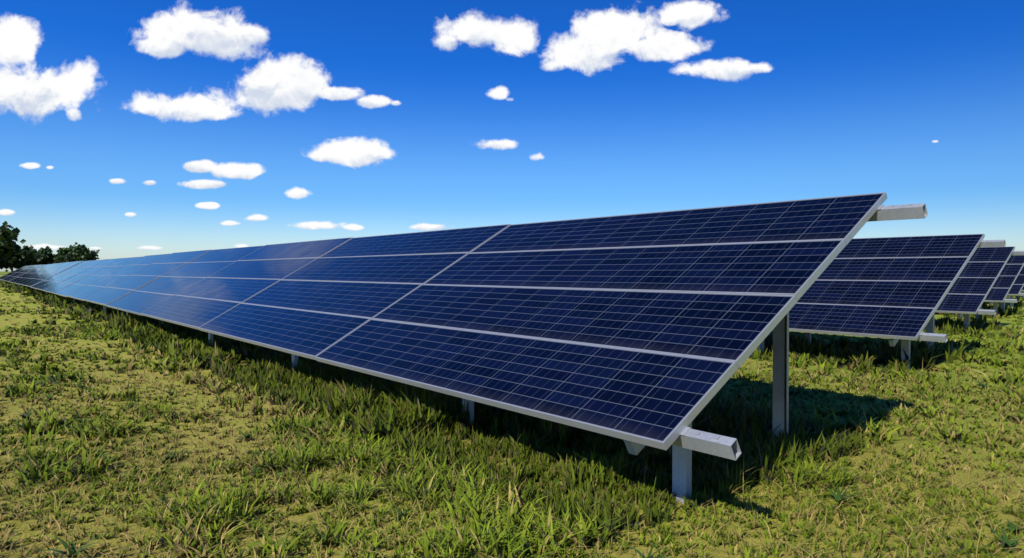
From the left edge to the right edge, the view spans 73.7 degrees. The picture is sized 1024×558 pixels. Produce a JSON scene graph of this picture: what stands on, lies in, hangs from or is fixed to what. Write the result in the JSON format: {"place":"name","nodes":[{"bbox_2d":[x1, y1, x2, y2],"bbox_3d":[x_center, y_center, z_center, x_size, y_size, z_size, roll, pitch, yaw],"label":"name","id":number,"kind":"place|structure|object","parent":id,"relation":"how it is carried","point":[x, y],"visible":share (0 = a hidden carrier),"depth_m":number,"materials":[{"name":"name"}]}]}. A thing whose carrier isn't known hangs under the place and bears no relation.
{"place":"outdoors","nodes":[
{"label":"outdoors","id":0,"kind":"place"},
{"bbox_2d":[0,271,1023,557],"bbox_3d":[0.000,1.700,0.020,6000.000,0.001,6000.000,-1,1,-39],"label":"ground","id":1,"kind":"structure","parent":0,"point":[242,541],"depth_m":5.94,"materials":[{"name":"green plant"}]},
{"bbox_2d":[0,259,12,267],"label":"tree","id":2,"kind":"object","parent":1,"relation":"on","point":[4,263],"visible":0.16,"depth_m":202.95,"materials":[{"name":"green plant"}]},
{"bbox_2d":[0,221,25,264],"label":"tree","id":3,"kind":"object","parent":1,"relation":"on","point":[9,246],"visible":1,"depth_m":136.93,"materials":[{"name":"green plant"}]},
{"bbox_2d":[0,245,35,271],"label":"tree","id":4,"kind":"object","parent":1,"relation":"on","point":[20,257],"depth_m":205.09,"materials":[{"name":"green plant"}]},
{"bbox_2d":[27,246,37,264],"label":"tree","id":5,"kind":"object","parent":1,"relation":"on","point":[32,261],"visible":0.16,"depth_m":213.90,"materials":[{"name":"green plant"}]},
{"bbox_2d":[30,246,55,264],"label":"tree","id":6,"kind":"object","parent":1,"relation":"on","point":[45,256],"depth_m":215.46,"materials":[{"name":"green plant"}]},
{"bbox_2d":[51,247,72,262],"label":"tree","id":7,"kind":"object","parent":1,"relation":"on","point":[59,257],"visible":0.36,"depth_m":213.69,"materials":[{"name":"green plant"}]},
{"bbox_2d":[64,242,99,261],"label":"tree","id":8,"kind":"object","parent":1,"relation":"on","point":[81,252],"visible":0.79,"depth_m":213.12,"materials":[{"name":"green plant"}]},
{"bbox_2d":[0,192,927,503],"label":"solar table","id":9,"kind":"object","parent":1,"relation":"on","point":[636,332],"visible":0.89,"depth_m":6.93,"materials":[{"name":"blue glass"}]},
{"bbox_2d":[784,314,786,437],"bbox_3d":[2.544,0.748,6.345,0.014,1.717,0.021,-1,1,-39],"label":"cable post","id":10,"kind":"object","parent":9,"relation":"attached to","point":[785,399],"visible":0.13,"depth_m":6.34,"materials":[{"name":"grey metal"}]},
{"bbox_2d":[757,234,1005,369],"bbox_3d":[-4.100,0.307,26.619,3.124,2.663,38.454,-1,1,-39],"label":"solar table","id":11,"kind":"object","parent":1,"relation":"on","point":[894,289],"visible":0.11,"depth_m":12.60,"materials":[{"name":"blue glass"}]},
{"bbox_2d":[935,246,1023,327],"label":"solar table","id":12,"kind":"object","parent":1,"relation":"on","point":[969,290],"visible":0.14,"depth_m":18.78,"materials":[{"name":"blue glass"}]},
{"bbox_2d":[984,255,1023,316],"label":"solar table","id":13,"kind":"object","parent":1,"relation":"on","point":[1005,280],"visible":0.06,"depth_m":25.25,"materials":[{"name":"blue glass"}]},
{"bbox_2d":[1007,266,1023,306],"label":"solar table","id":14,"kind":"object","parent":1,"relation":"on","point":[1016,287],"visible":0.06,"depth_m":31.66,"materials":[{"name":"glass"}]},
{"bbox_2d":[0,0,1023,271],"label":"sky","id":15,"kind":"structure","parent":0,"point":[129,128],"materials":[{"name":"blue"}]}
]}

